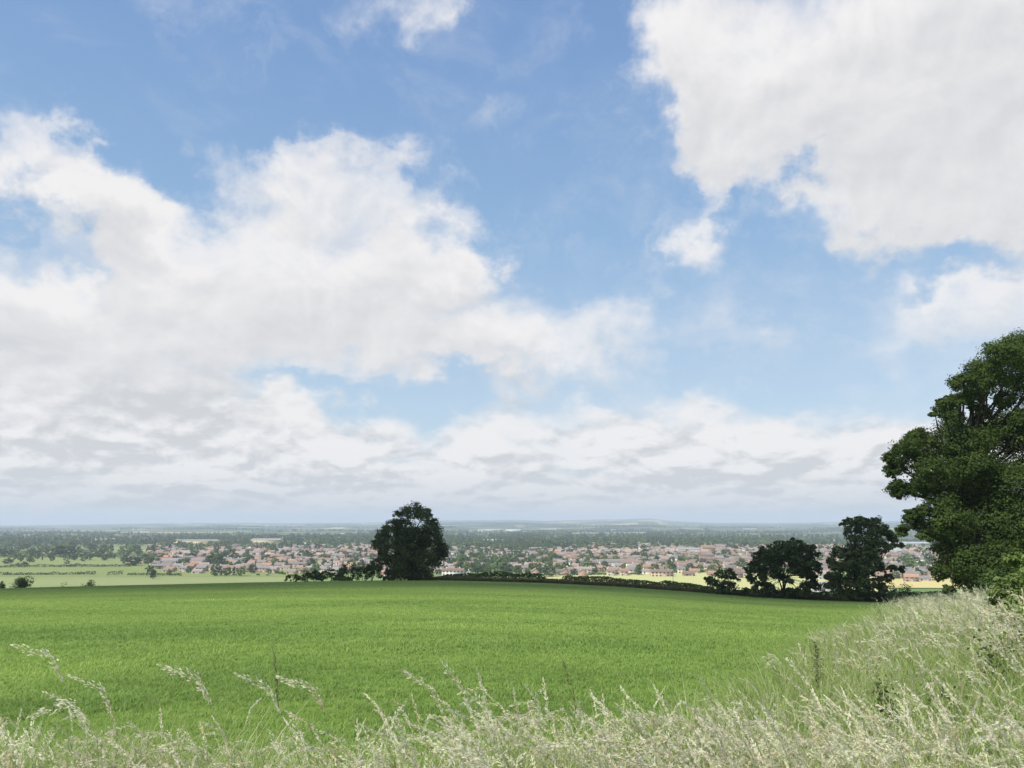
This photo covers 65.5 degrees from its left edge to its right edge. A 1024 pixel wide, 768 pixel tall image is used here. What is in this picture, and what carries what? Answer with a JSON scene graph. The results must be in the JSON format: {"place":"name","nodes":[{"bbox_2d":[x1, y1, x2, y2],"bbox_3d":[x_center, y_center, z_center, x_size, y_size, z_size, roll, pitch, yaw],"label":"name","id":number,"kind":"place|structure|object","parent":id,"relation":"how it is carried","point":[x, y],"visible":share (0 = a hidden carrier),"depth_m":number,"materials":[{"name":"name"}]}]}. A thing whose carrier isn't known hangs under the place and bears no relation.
{"place":"outdoors","nodes":[
{"label":"outdoors","id":0,"kind":"place"},
{"bbox_2d":[0,557,141,565],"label":"grassland","id":1,"kind":"structure","parent":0,"point":[57,561],"depth_m":1075.41,"materials":[{"name":"plant"}]},
{"bbox_2d":[0,554,123,557],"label":"field hedge","id":2,"kind":"object","parent":1,"relation":"on","point":[10,556],"visible":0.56,"depth_m":1198.24,"materials":[{"name":"green plant"}]},
{"bbox_2d":[0,577,300,587],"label":"pasture","id":3,"kind":"structure","parent":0,"point":[67,581],"depth_m":722.75,"materials":[{"name":"plant"}]},
{"bbox_2d":[0,563,324,576],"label":"meadow","id":4,"kind":"structure","parent":0,"point":[103,571],"depth_m":838.39,"materials":[{"name":"plant"}]},
{"bbox_2d":[0,571,95,574],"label":"field hedge","id":5,"kind":"object","parent":4,"relation":"on","point":[49,573],"visible":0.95,"depth_m":803.08,"materials":[{"name":"green plant"}]},
{"bbox_2d":[0,564,130,566],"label":"field hedge","id":6,"kind":"object","parent":4,"relation":"on","point":[61,565],"visible":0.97,"depth_m":943.50,"materials":[{"name":"green plant"}]},
{"bbox_2d":[127,572,181,575],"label":"field hedge","id":7,"kind":"object","parent":4,"relation":"on","point":[177,574],"visible":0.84,"depth_m":792.44,"materials":[{"name":"green plant"}]},
{"bbox_2d":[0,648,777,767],"bbox_3d":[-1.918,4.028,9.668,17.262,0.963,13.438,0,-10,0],"label":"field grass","id":8,"kind":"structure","parent":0,"point":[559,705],"depth_m":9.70,"materials":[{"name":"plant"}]},
{"bbox_2d":[0,518,964,596],"bbox_3d":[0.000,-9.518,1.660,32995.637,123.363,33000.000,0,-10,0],"label":"terrain","id":9,"kind":"structure","parent":0,"point":[160,527],"depth_m":6338.22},
{"bbox_2d":[0,548,13,555],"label":"tree","id":10,"kind":"object","parent":9,"relation":"on","point":[6,551],"visible":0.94,"depth_m":1231.10,"materials":[{"name":"green plant"}]},
{"bbox_2d":[9,575,34,587],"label":"bush","id":11,"kind":"object","parent":9,"relation":"on","point":[19,582],"visible":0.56,"depth_m":225.17,"materials":[{"name":"green plant"}]},
{"bbox_2d":[22,548,38,555],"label":"tree","id":12,"kind":"object","parent":9,"relation":"on","point":[28,550],"visible":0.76,"depth_m":1241.46,"materials":[{"name":"green plant"}]},
{"bbox_2d":[52,545,68,555],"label":"tree","id":13,"kind":"object","parent":9,"relation":"on","point":[57,548],"visible":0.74,"depth_m":1241.08,"materials":[{"name":"green plant"}]},
{"bbox_2d":[58,542,82,554],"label":"tree","id":14,"kind":"object","parent":9,"relation":"on","point":[71,547],"visible":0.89,"depth_m":1239.79,"materials":[{"name":"green plant"}]},
{"bbox_2d":[93,549,105,556],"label":"tree","id":15,"kind":"object","parent":9,"relation":"on","point":[99,552],"visible":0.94,"depth_m":1206.57,"materials":[{"name":"green plant"}]},
{"bbox_2d":[124,555,141,565],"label":"tree","id":16,"kind":"object","parent":9,"relation":"on","point":[135,562],"visible":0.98,"depth_m":968.79,"materials":[{"name":"green plant"}]},
{"bbox_2d":[143,555,154,563],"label":"tree","id":17,"kind":"object","parent":9,"relation":"on","point":[148,559],"visible":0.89,"depth_m":991.60,"materials":[{"name":"green plant"}]},
{"bbox_2d":[155,563,180,568],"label":"barn","id":18,"kind":"structure","parent":9,"relation":"on","point":[159,565],"depth_m":908.85,"materials":[{"name":"grey metal"}]},
{"bbox_2d":[179,565,192,571],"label":"house","id":19,"kind":"structure","parent":9,"relation":"on","point":[182,568],"depth_m":848.44,"materials":[{"name":"brick"}]},
{"bbox_2d":[176,539,220,545],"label":"warehouse","id":20,"kind":"structure","parent":9,"relation":"on","point":[197,541],"depth_m":1802.39,"materials":[{"name":"white metal"}]},
{"bbox_2d":[195,564,208,570],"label":"house","id":21,"kind":"structure","parent":9,"relation":"on","point":[204,567],"depth_m":858.01,"materials":[{"name":"grey brick"}]},
{"bbox_2d":[210,563,221,575],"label":"tree","id":22,"kind":"object","parent":9,"relation":"on","point":[214,571],"visible":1,"depth_m":787.09,"materials":[{"name":"green plant"}]},
{"bbox_2d":[210,550,222,563],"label":"tree","id":23,"kind":"object","parent":9,"relation":"on","point":[217,555],"visible":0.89,"depth_m":962.68,"materials":[{"name":"green plant"}]},
{"bbox_2d":[222,564,242,571],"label":"house","id":24,"kind":"structure","parent":9,"relation":"on","point":[231,566],"depth_m":854.48,"materials":[{"name":"brick"}]},
{"bbox_2d":[236,566,245,575],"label":"tree","id":25,"kind":"object","parent":9,"relation":"on","point":[240,571],"visible":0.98,"depth_m":784.34,"materials":[{"name":"green plant"}]},
{"bbox_2d":[247,563,257,572],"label":"tree","id":26,"kind":"object","parent":9,"relation":"on","point":[250,566],"visible":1,"depth_m":828.36,"materials":[{"name":"green plant"}]},
{"bbox_2d":[253,564,273,571],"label":"house","id":27,"kind":"structure","parent":9,"relation":"on","point":[261,568],"depth_m":847.38,"materials":[{"name":"beige brick"}]},
{"bbox_2d":[251,538,283,544],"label":"warehouse","id":28,"kind":"structure","parent":9,"relation":"on","point":[270,540],"depth_m":1913.17,"materials":[{"name":"white metal"}]},
{"bbox_2d":[285,568,298,573],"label":"house","id":29,"kind":"structure","parent":9,"relation":"on","point":[291,571],"depth_m":820.57,"materials":[{"name":"brick"}]},
{"bbox_2d":[284,574,300,581],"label":"bush","id":30,"kind":"object","parent":9,"relation":"on","point":[297,577],"visible":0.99,"depth_m":153.48,"materials":[{"name":"green plant"}]},
{"bbox_2d":[290,561,309,567],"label":"house","id":31,"kind":"structure","parent":9,"relation":"on","point":[294,563],"depth_m":931.56,"materials":[{"name":"brick"}]},
{"bbox_2d":[300,569,324,580],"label":"bush","id":32,"kind":"object","parent":9,"relation":"on","point":[316,576],"visible":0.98,"depth_m":154.19,"materials":[{"name":"green plant"}]},
{"bbox_2d":[310,562,320,572],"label":"tree","id":33,"kind":"object","parent":9,"relation":"on","point":[316,566],"visible":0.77,"depth_m":807.92,"materials":[{"name":"green plant"}]},
{"bbox_2d":[321,566,345,580],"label":"bush","id":34,"kind":"object","parent":9,"relation":"on","point":[329,572],"visible":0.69,"depth_m":156.23,"materials":[{"name":"green plant"}]},
{"bbox_2d":[332,576,358,580],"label":"bush","id":35,"kind":"object","parent":9,"relation":"on","point":[344,578],"visible":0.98,"depth_m":151.86,"materials":[{"name":"green plant"}]},
{"bbox_2d":[336,563,358,580],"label":"bush","id":36,"kind":"object","parent":9,"relation":"on","point":[344,567],"visible":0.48,"depth_m":159.70,"materials":[{"name":"green plant"}]},
{"bbox_2d":[347,555,363,565],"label":"tree","id":37,"kind":"object","parent":9,"relation":"on","point":[355,559],"visible":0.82,"depth_m":905.75,"materials":[{"name":"green plant"}]},
{"bbox_2d":[353,558,385,580],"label":"bush","id":38,"kind":"object","parent":9,"relation":"on","point":[371,568],"visible":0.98,"depth_m":155.43,"materials":[{"name":"green plant"}]},
{"bbox_2d":[370,500,450,580],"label":"tree","id":39,"kind":"object","parent":9,"relation":"on","point":[407,560],"visible":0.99,"depth_m":151.98,"materials":[{"name":"green plant"}]},
{"bbox_2d":[442,567,464,575],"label":"house","id":40,"kind":"structure","parent":9,"relation":"on","point":[449,571],"depth_m":798.78,"materials":[{"name":"white tile"}]},
{"bbox_2d":[452,556,465,567],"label":"tree","id":41,"kind":"object","parent":9,"relation":"on","point":[460,560],"visible":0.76,"depth_m":822.80,"materials":[{"name":"green plant"}]},
{"bbox_2d":[463,561,475,571],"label":"tree","id":42,"kind":"object","parent":9,"relation":"on","point":[470,566],"visible":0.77,"depth_m":809.56,"materials":[{"name":"green plant"}]},
{"bbox_2d":[473,562,482,572],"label":"tree","id":43,"kind":"object","parent":9,"relation":"on","point":[477,567],"visible":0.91,"depth_m":821.63,"materials":[{"name":"green plant"}]},
{"bbox_2d":[0,521,983,574],"bbox_3d":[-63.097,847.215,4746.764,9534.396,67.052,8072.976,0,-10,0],"label":"woodland","id":44,"kind":"object","parent":9,"relation":"on","point":[513,540],"visible":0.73,"depth_m":2111.43,"materials":[{"name":"green plant"}]},
{"bbox_2d":[438,571,546,579],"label":"hedge","id":45,"kind":"object","parent":9,"relation":"on","point":[505,574],"visible":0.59,"depth_m":154.62,"materials":[{"name":"green plant"}]},
{"bbox_2d":[495,557,510,572],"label":"tree","id":46,"kind":"object","parent":9,"relation":"on","point":[499,566],"visible":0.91,"depth_m":810.49,"materials":[{"name":"green plant"}]},
{"bbox_2d":[122,529,938,572],"bbox_3d":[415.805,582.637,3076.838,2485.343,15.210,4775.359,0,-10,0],"label":"houses","id":47,"kind":"structure","parent":9,"relation":"on","point":[294,550],"depth_m":1318.39,"materials":[{"name":"red brick"}]},
{"bbox_2d":[541,563,556,575],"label":"tree","id":48,"kind":"object","parent":9,"relation":"on","point":[546,568],"visible":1,"depth_m":773.76,"materials":[{"name":"green plant"}]},
{"bbox_2d":[577,567,586,575],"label":"house","id":49,"kind":"structure","parent":9,"relation":"on","point":[581,572],"depth_m":784.28,"materials":[{"name":"beige brick"}]},
{"bbox_2d":[574,566,594,573],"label":"house","id":50,"kind":"structure","parent":9,"relation":"on","point":[588,570],"depth_m":827.95,"materials":[{"name":"tile"}]},
{"bbox_2d":[606,568,615,575],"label":"house","id":51,"kind":"structure","parent":9,"relation":"on","point":[610,572],"depth_m":791.45,"materials":[{"name":"brown tile"}]},
{"bbox_2d":[598,559,624,565],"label":"terrace","id":52,"kind":"structure","parent":9,"relation":"on","point":[612,561],"depth_m":924.61,"materials":[{"name":"white glass"}]},
{"bbox_2d":[618,567,628,575],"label":"house","id":53,"kind":"structure","parent":9,"relation":"on","point":[623,572],"depth_m":792.17,"materials":[{"name":"brick"}]},
{"bbox_2d":[621,560,640,565],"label":"terrace","id":54,"kind":"structure","parent":9,"relation":"on","point":[630,561],"depth_m":918.14,"materials":[{"name":"grey glass"}]},
{"bbox_2d":[649,568,673,575],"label":"house","id":55,"kind":"structure","parent":9,"relation":"on","point":[660,572],"depth_m":778.67,"materials":[{"name":"brick"}]},
{"bbox_2d":[675,548,699,553],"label":"warehouse","id":56,"kind":"structure","parent":9,"relation":"on","point":[693,549],"depth_m":1358.21,"materials":[{"name":"white metal"}]},
{"bbox_2d":[682,570,694,575],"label":"house","id":57,"kind":"structure","parent":9,"relation":"on","point":[688,573],"depth_m":785.71,"materials":[{"name":"beige brick"}]},
{"bbox_2d":[700,545,715,551],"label":"town hall","id":58,"kind":"structure","parent":9,"relation":"on","point":[711,548],"depth_m":1334.83,"materials":[{"name":"beige brick"}]},
{"bbox_2d":[703,566,740,594],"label":"tree","id":59,"kind":"object","parent":9,"relation":"on","point":[718,586],"visible":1,"depth_m":125.52,"materials":[{"name":"green plant"}]},
{"bbox_2d":[730,570,743,577],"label":"house","id":60,"kind":"structure","parent":9,"relation":"on","point":[739,573],"depth_m":758.43,"materials":[{"name":"beige brick"}]},
{"bbox_2d":[888,582,899,596],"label":"bush","id":61,"kind":"object","parent":9,"relation":"on","point":[893,592],"visible":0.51,"depth_m":178.64,"materials":[{"name":"green plant"}]},
{"bbox_2d":[896,582,914,597],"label":"bush","id":62,"kind":"object","parent":9,"relation":"on","point":[907,590],"visible":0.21,"depth_m":172.64,"materials":[{"name":"green plant"}]},
{"bbox_2d":[895,570,920,577],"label":"house","id":63,"kind":"structure","parent":9,"relation":"on","point":[913,572],"depth_m":749.89,"materials":[{"name":"brick"}]},
{"bbox_2d":[889,542,929,547],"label":"warehouse","id":64,"kind":"structure","parent":9,"relation":"on","point":[919,543],"depth_m":1698.59,"materials":[{"name":"white metal"}]},
{"bbox_2d":[902,573,918,581],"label":"house","id":65,"kind":"structure","parent":9,"relation":"on","point":[910,577],"depth_m":709.34,"materials":[{"name":"beige brick"}]},
{"bbox_2d":[904,555,925,567],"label":"tree","id":66,"kind":"object","parent":9,"relation":"on","point":[910,562],"visible":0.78,"depth_m":855.54,"materials":[{"name":"green plant"}]},
{"bbox_2d":[898,591,942,598],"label":"hedge","id":67,"kind":"object","parent":9,"relation":"on","point":[908,594],"visible":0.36,"depth_m":110.30,"materials":[{"name":"green plant"}]},
{"bbox_2d":[918,574,930,580],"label":"house","id":68,"kind":"structure","parent":9,"relation":"on","point":[924,578],"depth_m":718.75,"materials":[{"name":"brick"}]},
{"bbox_2d":[923,552,934,562],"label":"tree","id":69,"kind":"object","parent":9,"relation":"on","point":[927,559],"visible":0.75,"depth_m":933.62,"materials":[{"name":"green plant"}]},
{"bbox_2d":[0,580,1023,767],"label":"field","id":70,"kind":"structure","parent":0,"point":[654,595],"depth_m":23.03,"materials":[{"name":"plant"}]},
{"bbox_2d":[11,643,68,767],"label":"grass stalk","id":71,"kind":"object","parent":70,"relation":"on","point":[46,654],"depth_m":3.73,"materials":[{"name":"plant"}]},
{"bbox_2d":[27,698,98,765],"bbox_3d":[-1.569,1.852,3.116,0.786,1.178,1.278,0,-10,0],"label":"grass stalk","id":72,"kind":"object","parent":70,"relation":"on","point":[81,715],"depth_m":3.22,"materials":[{"name":"plant"}]},
{"bbox_2d":[42,691,87,747],"bbox_3d":[-2.179,1.966,3.559,0.555,1.150,0.508,-8,-13,38],"label":"grass stalk","id":73,"kind":"object","parent":70,"relation":"on","point":[79,719],"depth_m":3.60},
{"bbox_2d":[67,674,116,750],"bbox_3d":[-1.621,1.931,3.508,0.605,1.207,0.734,7,-12,-36],"label":"grass stalk","id":74,"kind":"object","parent":70,"relation":"on","point":[110,709],"depth_m":3.71,"materials":[{"name":"plant"}]},
{"bbox_2d":[157,664,286,767],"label":"grass stalk","id":75,"kind":"object","parent":70,"relation":"on","point":[197,683],"depth_m":3.52,"materials":[{"name":"plant"}]},
{"bbox_2d":[233,672,285,764],"bbox_3d":[-1.135,1.873,3.308,0.558,1.218,0.610,-9,-13,41],"label":"grass stalk","id":76,"kind":"object","parent":70,"relation":"on","point":[261,685],"depth_m":3.62,"materials":[{"name":"plant"}]},
{"bbox_2d":[276,675,333,767],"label":"grass stalk","id":77,"kind":"object","parent":70,"relation":"on","point":[291,681],"depth_m":3.56,"materials":[{"name":"plant"}]},
{"bbox_2d":[272,648,343,759],"bbox_3d":[-1.142,1.891,3.657,0.398,1.313,0.668,-5,-11,28],"label":"grass stalk","id":78,"kind":"object","parent":70,"relation":"on","point":[276,680],"depth_m":3.71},
{"bbox_2d":[401,668,447,735],"bbox_3d":[-0.177,1.879,3.334,0.288,1.218,0.898,9,-13,-42],"label":"grass stalk","id":79,"kind":"object","parent":70,"relation":"on","point":[416,681],"depth_m":3.71,"materials":[{"name":"plant"}]},
{"bbox_2d":[0,580,895,621],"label":"field grass","id":80,"kind":"structure","parent":70,"relation":"on","point":[420,594],"depth_m":61.47,"materials":[{"name":"plant"}]},
{"bbox_2d":[440,659,475,755],"bbox_3d":[-0.355,1.917,3.680,0.394,1.265,0.759,3,-10,-15],"label":"grass stalk","id":81,"kind":"object","parent":70,"relation":"on","point":[457,680],"depth_m":3.71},
{"bbox_2d":[476,668,488,726],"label":"grass stalk","id":82,"kind":"object","parent":70,"relation":"on","point":[484,700],"depth_m":3.80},
{"bbox_2d":[513,687,521,746],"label":"grass stalk","id":83,"kind":"object","parent":70,"relation":"on","point":[517,712],"depth_m":3.98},
{"bbox_2d":[562,660,579,752],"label":"grass stalk","id":84,"kind":"object","parent":70,"relation":"on","point":[570,691],"depth_m":4.19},
{"bbox_2d":[562,575,710,591],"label":"hedge","id":85,"kind":"object","parent":70,"relation":"on","point":[669,583],"visible":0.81,"depth_m":140.26,"materials":[{"name":"green plant"}]},
{"bbox_2d":[659,716,705,760],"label":"grass stalk","id":86,"kind":"object","parent":70,"relation":"on","point":[689,725],"depth_m":4.06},
{"bbox_2d":[742,537,823,599],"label":"hawthorn tree","id":87,"kind":"object","parent":70,"relation":"on","point":[776,557],"visible":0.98,"depth_m":117.12,"materials":[{"name":"green plant"}]},
{"bbox_2d":[736,590,889,596],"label":"hedge","id":88,"kind":"object","parent":70,"relation":"on","point":[824,593],"visible":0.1,"depth_m":119.45,"materials":[{"name":"green plant"}]},
{"bbox_2d":[801,641,833,697],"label":"dock plant","id":89,"kind":"object","parent":70,"relation":"on","point":[816,662],"visible":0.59,"depth_m":8.13,"materials":[{"name":"plant"}]},
{"bbox_2d":[822,515,905,601],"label":"hedge tree","id":90,"kind":"object","parent":70,"relation":"on","point":[860,559],"visible":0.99,"depth_m":110.53,"materials":[{"name":"green plant"}]},
{"bbox_2d":[730,583,1023,691],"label":"meadow grass","id":91,"kind":"structure","parent":70,"relation":"on","point":[966,611],"depth_m":11.00,"materials":[{"name":"plant"}]},
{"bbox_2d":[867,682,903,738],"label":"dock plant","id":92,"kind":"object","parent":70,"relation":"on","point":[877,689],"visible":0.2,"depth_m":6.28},
{"bbox_2d":[872,674,900,745],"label":"broadleaf weed","id":93,"kind":"object","parent":70,"relation":"on","point":[878,700],"visible":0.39,"depth_m":5.89,"materials":[{"name":"green plant"}]},
{"bbox_2d":[919,662,968,747],"bbox_3d":[3.316,2.704,6.047,0.290,1.096,0.404,5,-11,-26],"label":"broadleaf weed","id":94,"kind":"object","parent":70,"relation":"on","point":[950,680],"visible":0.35,"depth_m":6.11,"materials":[{"name":"green plant"}]},
{"bbox_2d":[942,584,957,599],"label":"bush","id":95,"kind":"object","parent":70,"relation":"on","point":[947,589],"visible":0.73,"depth_m":73.37,"materials":[{"name":"green plant"}]},
{"bbox_2d":[880,327,1023,596],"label":"oak tree","id":96,"kind":"object","parent":70,"relation":"on","point":[966,483],"visible":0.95,"depth_m":58.48,"materials":[{"name":"green plant"}]},
{"bbox_2d":[966,568,1008,598],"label":"bush","id":97,"kind":"object","parent":70,"relation":"on","point":[989,580],"visible":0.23,"depth_m":38.66,"materials":[{"name":"green plant"}]},
{"bbox_2d":[963,563,1023,600],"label":"hedge","id":98,"kind":"object","parent":70,"relation":"on","point":[1006,575],"visible":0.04,"depth_m":49.69,"materials":[{"name":"green plant"}]},
{"bbox_2d":[967,617,1022,713],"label":"broadleaf weed","id":99,"kind":"object","parent":70,"relation":"on","point":[996,654],"visible":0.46,"depth_m":8.28,"materials":[{"name":"green plant"}]},
{"bbox_2d":[968,707,1021,767],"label":"broadleaf weed","id":100,"kind":"object","parent":70,"relation":"on","point":[984,710],"visible":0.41,"depth_m":4.39,"materials":[{"name":"green plant"}]},
{"bbox_2d":[984,551,1023,640],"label":"bush","id":101,"kind":"object","parent":70,"relation":"on","point":[1013,561],"visible":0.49,"depth_m":13.13,"materials":[{"name":"green plant"}]},
{"bbox_2d":[1006,554,1023,658],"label":"bush","id":102,"kind":"object","parent":70,"relation":"on","point":[1020,611],"visible":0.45,"depth_m":10.92,"materials":[{"name":"green plant"}]},
{"bbox_2d":[0,673,1023,767],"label":"meadow grass","id":103,"kind":"structure","parent":0,"point":[468,752],"depth_m":4.01,"materials":[{"name":"plant"}]},
{"bbox_2d":[0,0,1023,524],"label":"sky","id":104,"kind":"structure","parent":0,"point":[262,261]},
{"bbox_2d":[413,575,963,601],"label":"rough grass","id":105,"kind":"structure","parent":0,"point":[619,584],"depth_m":140.31,"materials":[{"name":"plant"}]},
{"bbox_2d":[545,572,898,591],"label":"barley field","id":106,"kind":"structure","parent":0,"point":[697,579],"depth_m":748.59,"materials":[{"name":"plant"}]},
{"bbox_2d":[494,572,641,576],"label":"field hedge","id":107,"kind":"object","parent":106,"relation":"on","point":[602,573],"visible":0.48,"depth_m":798.66,"materials":[{"name":"green plant"}]},
{"bbox_2d":[543,633,1023,767],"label":"meadow grass","id":108,"kind":"structure","parent":0,"point":[860,738],"depth_m":3.92,"materials":[{"name":"plant"}]},
{"bbox_2d":[869,572,963,587],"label":"wheat field","id":109,"kind":"structure","parent":0,"point":[921,584],"depth_m":685.80,"materials":[{"name":"plant"}]},
{"bbox_2d":[860,590,978,614],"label":"meadow grass","id":110,"kind":"structure","parent":0,"point":[912,599],"depth_m":41.00,"materials":[{"name":"plant"}]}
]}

